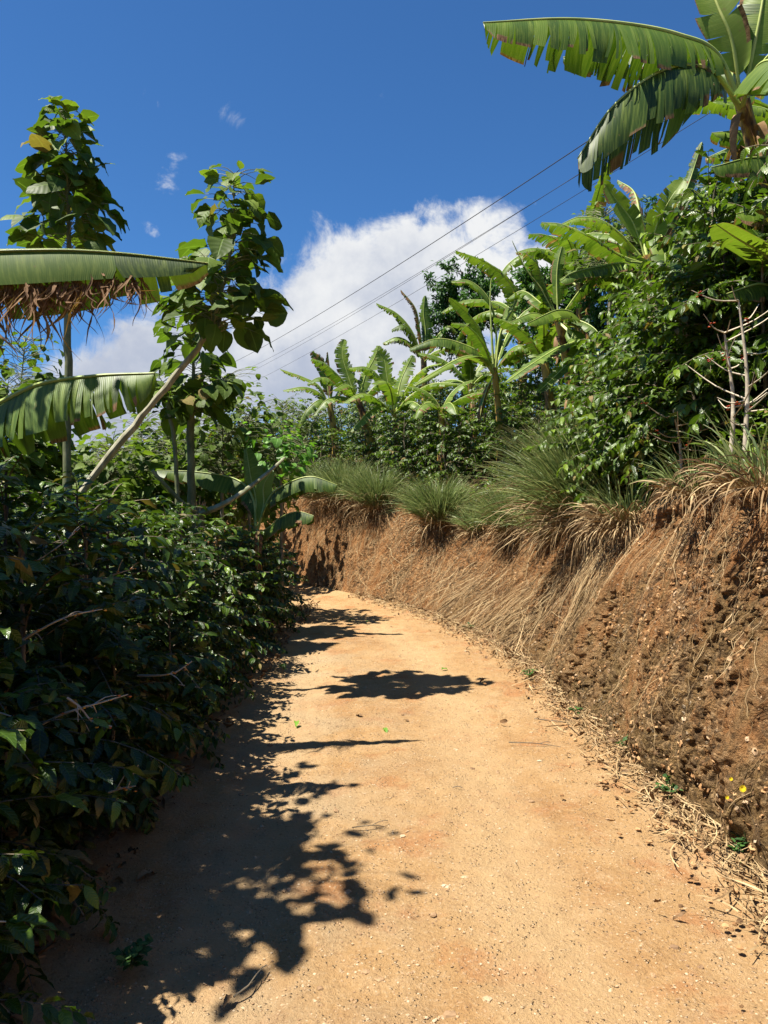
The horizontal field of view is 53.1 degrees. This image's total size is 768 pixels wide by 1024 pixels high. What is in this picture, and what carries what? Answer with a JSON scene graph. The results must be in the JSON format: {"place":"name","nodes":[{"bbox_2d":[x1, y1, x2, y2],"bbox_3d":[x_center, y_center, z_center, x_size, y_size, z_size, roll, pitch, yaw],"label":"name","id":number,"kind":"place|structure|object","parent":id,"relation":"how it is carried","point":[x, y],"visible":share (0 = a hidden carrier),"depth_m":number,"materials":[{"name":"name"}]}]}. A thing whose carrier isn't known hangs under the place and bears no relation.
{"place":"outdoors","nodes":[
{"label":"outdoors","id":0,"kind":"place"},
{"bbox_2d":[4,639,221,900],"bbox_3d":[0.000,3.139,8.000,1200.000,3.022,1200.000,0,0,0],"label":"ground","id":1,"kind":"structure","parent":0,"point":[88,806],"depth_m":4.06,"materials":[{"name":"soil"}]},
{"bbox_2d":[0,367,75,540],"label":"shade tree","id":2,"kind":"object","parent":1,"relation":"on","point":[42,452],"visible":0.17,"depth_m":8.95,"materials":[{"name":"green plant"}]},
{"bbox_2d":[0,329,81,473],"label":"shade tree","id":3,"kind":"object","parent":1,"relation":"on","point":[35,354],"visible":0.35,"depth_m":9.48,"materials":[{"name":"green plant"}]},
{"bbox_2d":[0,849,94,1023],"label":"coffee bush","id":4,"kind":"object","parent":1,"relation":"on","point":[49,1011],"visible":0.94,"depth_m":2.15,"materials":[{"name":"green plant"}]},
{"bbox_2d":[0,913,57,953],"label":"coffee branch","id":5,"kind":"object","parent":4,"relation":"attached to","point":[19,929],"visible":1,"depth_m":2.09,"materials":[{"name":"green plant"}]},
{"bbox_2d":[0,453,102,661],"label":"coffee bush","id":6,"kind":"object","parent":1,"relation":"on","point":[11,510],"visible":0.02,"depth_m":6.44,"materials":[{"name":"green plant"}]},
{"bbox_2d":[0,95,129,563],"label":"shade tree","id":7,"kind":"object","parent":1,"relation":"on","point":[47,190],"visible":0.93,"depth_m":8.45,"materials":[{"name":"green plant"}]},
{"bbox_2d":[0,640,139,1003],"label":"coffee bush","id":8,"kind":"object","parent":1,"relation":"on","point":[111,809],"visible":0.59,"depth_m":2.83,"materials":[{"name":"green plant"}]},
{"bbox_2d":[0,627,144,1023],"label":"coffee bush","id":9,"kind":"object","parent":1,"relation":"on","point":[21,759],"visible":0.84,"depth_m":2.54,"materials":[{"name":"green plant"}]},
{"bbox_2d":[0,708,47,741],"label":"leaf","id":10,"kind":"object","parent":9,"relation":"attached to","point":[10,721],"visible":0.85,"depth_m":2.58,"materials":[{"name":"green plant"}]},
{"bbox_2d":[0,499,190,982],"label":"coffee bush","id":11,"kind":"object","parent":1,"relation":"on","point":[19,569],"visible":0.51,"depth_m":3.33,"materials":[{"name":"green plant"}]},
{"bbox_2d":[0,613,205,857],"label":"coffee bush","id":12,"kind":"object","parent":1,"relation":"on","point":[147,733],"visible":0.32,"depth_m":3.77,"materials":[{"name":"green plant"}]},
{"bbox_2d":[0,248,208,459],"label":"banana plant","id":13,"kind":"object","parent":1,"relation":"on","point":[51,282],"visible":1,"depth_m":4.86,"materials":[{"name":"green plant"}]},
{"bbox_2d":[0,453,226,809],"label":"coffee bush","id":14,"kind":"object","parent":1,"relation":"on","point":[88,534],"visible":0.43,"depth_m":4.06,"materials":[{"name":"green plant"}]},
{"bbox_2d":[49,425,181,521],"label":"bush","id":15,"kind":"object","parent":1,"relation":"on","point":[143,487],"visible":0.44,"depth_m":10.72,"materials":[{"name":"green plant"}]},
{"bbox_2d":[7,471,231,751],"bbox_3d":[-1.940,0.716,5.300,1.907,1.964,1.888,0,0,11],"label":"coffee bush","id":16,"kind":"object","parent":1,"relation":"on","point":[77,497],"visible":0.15,"depth_m":5.31,"materials":[{"name":"green plant"}]},
{"bbox_2d":[76,405,205,535],"bbox_3d":[-4.124,0.157,12.982,2.275,3.890,1.822,0,0,13],"label":"shade tree","id":17,"kind":"object","parent":1,"relation":"on","point":[109,424],"visible":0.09,"depth_m":12.79,"materials":[{"name":"green plant"}]},
{"bbox_2d":[27,495,273,702],"bbox_3d":[-1.952,0.835,6.518,1.986,1.969,2.045,0,0,-24],"label":"coffee bush","id":18,"kind":"object","parent":1,"relation":"on","point":[222,607],"visible":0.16,"depth_m":6.39,"materials":[{"name":"green plant"}]},
{"bbox_2d":[89,583,229,769],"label":"coffee bush","id":19,"kind":"object","parent":1,"relation":"on","point":[183,627],"visible":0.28,"depth_m":4.88,"materials":[{"name":"green plant"}]},
{"bbox_2d":[29,160,293,556],"bbox_3d":[-2.404,-0.705,6.748,3.180,4.652,1.234,0,0,0],"label":"shade tree","id":20,"kind":"object","parent":1,"relation":"on","point":[250,296],"visible":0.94,"depth_m":6.67,"materials":[{"name":"green plant"}]},
{"bbox_2d":[100,408,226,543],"bbox_3d":[-3.541,0.245,11.975,2.159,3.713,1.740,0,0,0],"label":"shade tree","id":21,"kind":"object","parent":1,"relation":"on","point":[184,488],"visible":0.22,"depth_m":11.82,"materials":[{"name":"green plant"}]},
{"bbox_2d":[152,373,193,536],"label":"shade tree","id":22,"kind":"object","parent":1,"relation":"on","point":[183,389],"visible":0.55,"depth_m":9.58,"materials":[{"name":"green plant"}]},
{"bbox_2d":[145,414,245,534],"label":"shade tree","id":23,"kind":"object","parent":1,"relation":"on","point":[235,512],"visible":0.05,"depth_m":14.51,"materials":[{"name":"green plant"}]},
{"bbox_2d":[149,292,249,535],"bbox_3d":[-2.419,-0.595,9.901,1.428,4.392,1.294,0,0,42],"label":"shade tree","id":24,"kind":"object","parent":1,"relation":"on","point":[219,395],"visible":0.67,"depth_m":9.85,"materials":[{"name":"green plant"}]},
{"bbox_2d":[147,588,255,717],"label":"coffee bush","id":25,"kind":"object","parent":1,"relation":"on","point":[226,644],"visible":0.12,"depth_m":6.08,"materials":[{"name":"green plant"}]},
{"bbox_2d":[140,513,289,672],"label":"coffee bush","id":26,"kind":"object","parent":1,"relation":"on","point":[223,574],"visible":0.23,"depth_m":7.69,"materials":[{"name":"green plant"}]},
{"bbox_2d":[151,457,285,569],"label":"banana plant","id":27,"kind":"object","parent":1,"relation":"on","point":[214,508],"visible":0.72,"depth_m":9.17,"materials":[{"name":"green plant"}]},
{"bbox_2d":[164,361,280,556],"bbox_3d":[-2.401,-0.339,11.549,1.603,3.885,1.742,0,0,42],"label":"shade tree","id":28,"kind":"object","parent":1,"relation":"on","point":[227,452],"visible":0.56,"depth_m":11.39,"materials":[{"name":"green plant"}]},
{"bbox_2d":[182,522,296,656],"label":"coffee bush","id":29,"kind":"object","parent":1,"relation":"on","point":[238,568],"visible":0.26,"depth_m":8.82,"materials":[{"name":"green plant"}]},
{"bbox_2d":[157,448,336,631],"bbox_3d":[-1.937,0.469,10.149,2.683,2.691,0.780,0,0,29],"label":"banana plant","id":30,"kind":"object","parent":1,"relation":"on","point":[260,499],"visible":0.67,"depth_m":10.19,"materials":[{"name":"green plant"}]},
{"bbox_2d":[216,398,287,544],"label":"shade tree","id":31,"kind":"object","parent":1,"relation":"on","point":[258,445],"visible":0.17,"depth_m":11.92,"materials":[{"name":"green plant"}]},
{"bbox_2d":[204,529,309,635],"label":"coffee bush","id":32,"kind":"object","parent":1,"relation":"on","point":[272,551],"visible":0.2,"depth_m":10.12,"materials":[{"name":"green plant"}]},
{"bbox_2d":[209,406,304,534],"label":"bush","id":33,"kind":"object","parent":1,"relation":"on","point":[272,516],"visible":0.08,"depth_m":15.32,"materials":[{"name":"green plant"}]},
{"bbox_2d":[217,535,307,620],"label":"coffee bush","id":34,"kind":"object","parent":1,"relation":"on","point":[287,564],"visible":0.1,"depth_m":11.26,"materials":[{"name":"green plant"}]},
{"bbox_2d":[239,420,317,621],"bbox_3d":[-1.524,0.110,11.179,1.167,2.982,1.131,0,0,0],"label":"shade tree","id":35,"kind":"object","parent":1,"relation":"on","point":[287,465],"visible":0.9,"depth_m":11.13,"materials":[{"name":"green plant"}]},
{"bbox_2d":[0,581,767,1023],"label":"dirt road","id":36,"kind":"structure","parent":0,"point":[76,967],"depth_m":3.40,"materials":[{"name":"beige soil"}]},
{"bbox_2d":[109,933,152,970],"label":"weed","id":37,"kind":"object","parent":36,"relation":"on","point":[127,957],"visible":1,"depth_m":2.64,"materials":[{"name":"green plant"}]},
{"bbox_2d":[0,592,767,1020],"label":"leaf litter","id":38,"kind":"object","parent":36,"relation":"on","point":[162,800],"visible":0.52,"depth_m":5.05,"materials":[{"name":"brown plant"}]},
{"bbox_2d":[348,590,767,966],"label":"straw litter","id":39,"kind":"object","parent":36,"relation":"on","point":[757,873],"visible":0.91,"depth_m":4.12,"materials":[{"name":"beige plant"}]},
{"bbox_2d":[348,490,767,1011],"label":"clay clods","id":40,"kind":"object","parent":36,"relation":"on","point":[739,920],"visible":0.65,"depth_m":4.88,"materials":[{"name":"brown soil"}]},
{"bbox_2d":[0,0,767,456],"label":"sky","id":41,"kind":"structure","parent":0,"point":[381,128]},
{"bbox_2d":[205,433,767,885],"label":"earth bank","id":42,"kind":"structure","parent":0,"point":[727,743],"depth_m":5.23,"materials":[{"name":"soil"}]},
{"bbox_2d":[254,393,338,472],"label":"shade tree","id":43,"kind":"object","parent":42,"relation":"on","point":[301,430],"visible":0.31,"depth_m":18.96,"materials":[{"name":"green plant"}]},
{"bbox_2d":[283,454,353,511],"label":"grass clump","id":44,"kind":"object","parent":42,"relation":"on","point":[307,496],"visible":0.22,"depth_m":16.85,"materials":[{"name":"plant"}]},
{"bbox_2d":[280,351,357,466],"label":"banana plant","id":45,"kind":"object","parent":42,"relation":"on","point":[328,391],"visible":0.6,"depth_m":18.93,"materials":[{"name":"green plant"}]},
{"bbox_2d":[299,427,357,473],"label":"hill coffee bush","id":46,"kind":"object","parent":42,"relation":"on","point":[341,434],"visible":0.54,"depth_m":18.21,"materials":[{"name":"green plant"}]},
{"bbox_2d":[314,395,368,455],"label":"hill coffee bush","id":47,"kind":"object","parent":42,"relation":"on","point":[345,422],"visible":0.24,"depth_m":21.54,"materials":[{"name":"green plant"}]},
{"bbox_2d":[305,453,387,518],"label":"grass clump","id":48,"kind":"object","parent":42,"relation":"on","point":[329,476],"visible":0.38,"depth_m":15.88,"materials":[{"name":"plant"}]},
{"bbox_2d":[307,339,402,470],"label":"banana plant","id":49,"kind":"object","parent":42,"relation":"on","point":[347,387],"visible":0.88,"depth_m":17.53,"materials":[{"name":"green plant"}]},
{"bbox_2d":[339,398,393,463],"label":"hill coffee bush","id":50,"kind":"object","parent":42,"relation":"on","point":[360,431],"visible":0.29,"depth_m":19.43,"materials":[{"name":"green plant"}]},
{"bbox_2d":[328,460,413,531],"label":"grass clump","id":51,"kind":"object","parent":42,"relation":"on","point":[367,494],"visible":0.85,"depth_m":14.83,"materials":[{"name":"plant"}]},
{"bbox_2d":[335,422,412,472],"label":"hill coffee bush","id":52,"kind":"object","parent":42,"relation":"on","point":[361,448],"visible":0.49,"depth_m":17.38,"materials":[{"name":"green plant"}]},
{"bbox_2d":[365,412,433,473],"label":"hill coffee bush","id":53,"kind":"object","parent":42,"relation":"on","point":[386,445],"visible":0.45,"depth_m":16.38,"materials":[{"name":"green plant"}]},
{"bbox_2d":[342,348,459,469],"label":"banana plant","id":54,"kind":"object","parent":42,"relation":"on","point":[384,382],"visible":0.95,"depth_m":16.40,"materials":[{"name":"green plant"}]},
{"bbox_2d":[371,401,457,485],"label":"hill coffee bush","id":55,"kind":"object","parent":42,"relation":"on","point":[406,457],"visible":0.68,"depth_m":15.30,"materials":[{"name":"green plant"}]},
{"bbox_2d":[376,290,457,442],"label":"banana plant","id":56,"kind":"object","parent":42,"relation":"on","point":[426,324],"visible":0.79,"depth_m":18.98,"materials":[{"name":"green plant"}]},
{"bbox_2d":[382,468,486,548],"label":"grass clump","id":57,"kind":"object","parent":42,"relation":"on","point":[429,505],"visible":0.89,"depth_m":13.03,"materials":[{"name":"plant"}]},
{"bbox_2d":[401,380,476,455],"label":"hill coffee bush","id":58,"kind":"object","parent":42,"relation":"on","point":[448,392],"visible":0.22,"depth_m":16.58,"materials":[{"name":"green plant"}]},
{"bbox_2d":[407,380,487,481],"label":"banana plant","id":59,"kind":"object","parent":42,"relation":"on","point":[448,407],"visible":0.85,"depth_m":15.10,"materials":[{"name":"green plant"}]},
{"bbox_2d":[408,409,495,488],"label":"hill coffee bush","id":60,"kind":"object","parent":42,"relation":"on","point":[458,457],"visible":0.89,"depth_m":14.43,"materials":[{"name":"green plant"}]},
{"bbox_2d":[416,253,505,427],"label":"leafy tree","id":61,"kind":"object","parent":42,"relation":"on","point":[443,288],"visible":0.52,"depth_m":19.32,"materials":[{"name":"green plant"}]},
{"bbox_2d":[440,499,483,544],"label":"grass clump","id":62,"kind":"object","parent":42,"relation":"on","point":[464,527],"visible":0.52,"depth_m":12.29,"materials":[{"name":"plant"}]},
{"bbox_2d":[418,333,516,453],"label":"banana plant","id":63,"kind":"object","parent":42,"relation":"on","point":[468,368],"visible":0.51,"depth_m":16.44,"materials":[{"name":"green plant"}]},
{"bbox_2d":[409,251,532,476],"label":"banana plant","id":64,"kind":"object","parent":42,"relation":"on","point":[482,354],"visible":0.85,"depth_m":13.79,"materials":[{"name":"green plant"}]},
{"bbox_2d":[452,480,530,558],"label":"grass clump","id":65,"kind":"object","parent":42,"relation":"on","point":[490,520],"visible":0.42,"depth_m":11.20,"materials":[{"name":"plant"}]},
{"bbox_2d":[451,382,531,463],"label":"hill coffee bush","id":66,"kind":"object","parent":42,"relation":"on","point":[484,415],"visible":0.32,"depth_m":15.40,"materials":[{"name":"green plant"}]},
{"bbox_2d":[441,247,564,432],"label":"banana plant","id":67,"kind":"object","parent":42,"relation":"on","point":[485,316],"visible":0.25,"depth_m":17.61,"materials":[{"name":"green plant"}]},
{"bbox_2d":[461,371,557,475],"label":"hill coffee bush","id":68,"kind":"object","parent":42,"relation":"on","point":[529,385],"visible":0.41,"depth_m":14.29,"materials":[{"name":"green plant"}]},
{"bbox_2d":[475,400,558,490],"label":"hill coffee bush","id":69,"kind":"object","parent":42,"relation":"on","point":[514,417],"visible":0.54,"depth_m":13.39,"materials":[{"name":"green plant"}]},
{"bbox_2d":[276,394,767,508],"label":"undergrowth","id":70,"kind":"object","parent":42,"relation":"on","point":[753,430],"visible":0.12,"depth_m":7.62,"materials":[{"name":"green plant"}]},
{"bbox_2d":[486,496,559,557],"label":"grass clump","id":71,"kind":"object","parent":42,"relation":"on","point":[528,517],"visible":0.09,"depth_m":9.94,"materials":[{"name":"plant"}]},
{"bbox_2d":[482,363,563,445],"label":"hill coffee bush","id":72,"kind":"object","parent":42,"relation":"on","point":[535,371],"visible":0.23,"depth_m":15.76,"materials":[{"name":"green plant"}]},
{"bbox_2d":[287,490,767,841],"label":"dry grass","id":73,"kind":"structure","parent":42,"relation":"on","point":[587,573],"depth_m":8.18,"materials":[{"name":"plant"}]},
{"bbox_2d":[493,301,596,451],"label":"banana plant","id":74,"kind":"object","parent":42,"relation":"on","point":[541,343],"visible":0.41,"depth_m":13.04,"materials":[{"name":"green plant"}]},
{"bbox_2d":[499,261,601,374],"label":"leafy tree","id":75,"kind":"object","parent":42,"relation":"on","point":[520,275],"visible":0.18,"depth_m":15.85,"materials":[{"name":"green plant"}]},
{"bbox_2d":[499,163,612,383],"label":"banana plant","id":76,"kind":"object","parent":42,"relation":"on","point":[552,241],"visible":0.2,"depth_m":14.43,"materials":[{"name":"green plant"}]},
{"bbox_2d":[459,403,658,590],"bbox_3d":[2.290,-0.158,8.560,2.982,2.244,2.978,0,0,0],"label":"grass clump","id":77,"kind":"object","parent":42,"relation":"on","point":[541,494],"visible":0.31,"depth_m":8.36,"materials":[{"name":"plant"}]},
{"bbox_2d":[505,241,623,425],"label":"banana plant","id":78,"kind":"object","parent":42,"relation":"on","point":[566,338],"visible":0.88,"depth_m":11.71,"materials":[{"name":"green plant"}]},
{"bbox_2d":[530,374,606,473],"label":"thicket bush","id":79,"kind":"object","parent":42,"relation":"on","point":[572,381],"visible":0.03,"depth_m":9.75,"materials":[{"name":"green plant"}]},
{"bbox_2d":[516,234,629,384],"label":"banana plant","id":80,"kind":"object","parent":42,"relation":"on","point":[548,255],"visible":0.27,"depth_m":13.72,"materials":[{"name":"green plant"}]},
{"bbox_2d":[378,492,767,857],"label":"bank stones","id":81,"kind":"object","parent":42,"relation":"on","point":[729,667],"visible":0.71,"depth_m":4.79,"materials":[{"name":"brown stone"}]},
{"bbox_2d":[519,329,697,508],"bbox_3d":[2.458,-0.921,7.894,2.131,2.242,2.109,0,0,-23],"label":"thicket bush","id":82,"kind":"object","parent":42,"relation":"on","point":[590,451],"visible":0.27,"depth_m":7.78,"materials":[{"name":"green plant"}]},
{"bbox_2d":[559,242,657,301],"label":"banana plant","id":83,"kind":"object","parent":42,"relation":"on","point":[618,249],"visible":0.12,"depth_m":11.64,"materials":[{"name":"green plant"}]},
{"bbox_2d":[550,462,667,559],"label":"grass clump","id":84,"kind":"object","parent":42,"relation":"on","point":[606,517],"visible":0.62,"depth_m":6.72,"materials":[{"name":"plant"}]},
{"bbox_2d":[563,194,675,342],"bbox_3d":[3.710,-2.859,12.190,1.676,4.265,1.762,0,0,-43],"label":"shade tree","id":85,"kind":"object","parent":42,"relation":"on","point":[617,226],"visible":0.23,"depth_m":12.15,"materials":[{"name":"green plant"}]},
{"bbox_2d":[540,142,702,299],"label":"banana plant","id":86,"kind":"object","parent":42,"relation":"on","point":[631,218],"visible":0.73,"depth_m":9.46,"materials":[{"name":"green plant"}]},
{"bbox_2d":[576,255,670,489],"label":"thicket bush","id":87,"kind":"object","parent":42,"relation":"on","point":[614,298],"visible":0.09,"depth_m":8.21,"materials":[{"name":"green plant"}]},
{"bbox_2d":[483,0,767,197],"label":"banana plant","id":88,"kind":"object","parent":42,"relation":"on","point":[682,77],"visible":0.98,"depth_m":5.98,"materials":[{"name":"green plant"}]},
{"bbox_2d":[561,175,701,346],"bbox_3d":[4.448,-3.493,13.550,2.651,4.489,1.929,0,0,-9],"label":"leafy tree","id":89,"kind":"object","parent":42,"relation":"on","point":[594,320],"visible":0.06,"depth_m":13.34,"materials":[{"name":"green plant"}]},
{"bbox_2d":[568,269,753,490],"bbox_3d":[2.754,-1.103,6.993,2.197,2.089,1.943,0,0,32],"label":"thicket bush","id":90,"kind":"object","parent":42,"relation":"on","point":[601,362],"visible":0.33,"depth_m":6.95,"materials":[{"name":"green plant"}]},
{"bbox_2d":[603,217,749,452],"bbox_3d":[3.346,-1.618,7.671,2.131,2.832,2.109,0,0,-4],"label":"thicket bush","id":91,"kind":"object","parent":42,"relation":"on","point":[660,262],"visible":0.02,"depth_m":7.83,"materials":[{"name":"green plant"}]},
{"bbox_2d":[592,234,767,476],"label":"thicket bush","id":92,"kind":"object","parent":42,"relation":"on","point":[623,446],"visible":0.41,"depth_m":6.23,"materials":[{"name":"green plant"}]},
{"bbox_2d":[639,398,726,471],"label":"bare coffee shrub","id":93,"kind":"object","parent":42,"relation":"on","point":[680,454],"visible":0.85,"depth_m":6.16,"materials":[{"name":"brown wood"}]},
{"bbox_2d":[627,437,745,526],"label":"grass clump","id":94,"kind":"object","parent":42,"relation":"on","point":[672,488],"visible":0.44,"depth_m":4.96,"materials":[{"name":"plant"}]},
{"bbox_2d":[613,183,767,437],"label":"thicket bush","id":95,"kind":"object","parent":42,"relation":"on","point":[693,303],"visible":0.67,"depth_m":5.80,"materials":[{"name":"green plant"}]},
{"bbox_2d":[624,149,759,455],"bbox_3d":[3.222,-1.827,7.035,1.943,2.901,2.197,0,0,13],"label":"thicket bush","id":96,"kind":"object","parent":42,"relation":"on","point":[707,180],"visible":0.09,"depth_m":7.04,"materials":[{"name":"green plant"}]},
{"bbox_2d":[620,177,767,455],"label":"hill coffee bush","id":97,"kind":"object","parent":42,"relation":"on","point":[698,213],"visible":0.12,"depth_m":6.58,"materials":[{"name":"green plant"}]},
{"bbox_2d":[656,183,766,418],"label":"thicket bush","id":98,"kind":"object","parent":42,"relation":"on","point":[732,193],"visible":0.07,"depth_m":6.67,"materials":[{"name":"green plant"}]},
{"bbox_2d":[664,404,767,532],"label":"grass clump","id":99,"kind":"object","parent":42,"relation":"on","point":[734,479],"visible":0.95,"depth_m":4.04,"materials":[{"name":"plant"}]},
{"bbox_2d":[685,285,767,457],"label":"bare coffee shrub","id":100,"kind":"object","parent":42,"relation":"on","point":[745,424],"visible":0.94,"depth_m":4.99,"materials":[{"name":"grey wood"}]},
{"bbox_2d":[692,96,767,164],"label":"banana plant","id":101,"kind":"object","parent":42,"relation":"on","point":[718,106],"visible":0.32,"depth_m":8.35,"materials":[{"name":"green plant"}]},
{"bbox_2d":[703,311,767,451],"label":"bare coffee shrub","id":102,"kind":"object","parent":42,"relation":"on","point":[733,406],"visible":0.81,"depth_m":5.09,"materials":[{"name":"grey wood"}]},
{"bbox_2d":[709,156,767,303],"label":"banana plant","id":103,"kind":"object","parent":42,"relation":"on","point":[743,244],"visible":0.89,"depth_m":5.44,"materials":[{"name":"green plant"}]},
{"bbox_2d":[733,134,767,412],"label":"hill coffee bush","id":104,"kind":"object","parent":42,"relation":"on","point":[751,180],"visible":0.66,"depth_m":5.29,"materials":[{"name":"green plant"}]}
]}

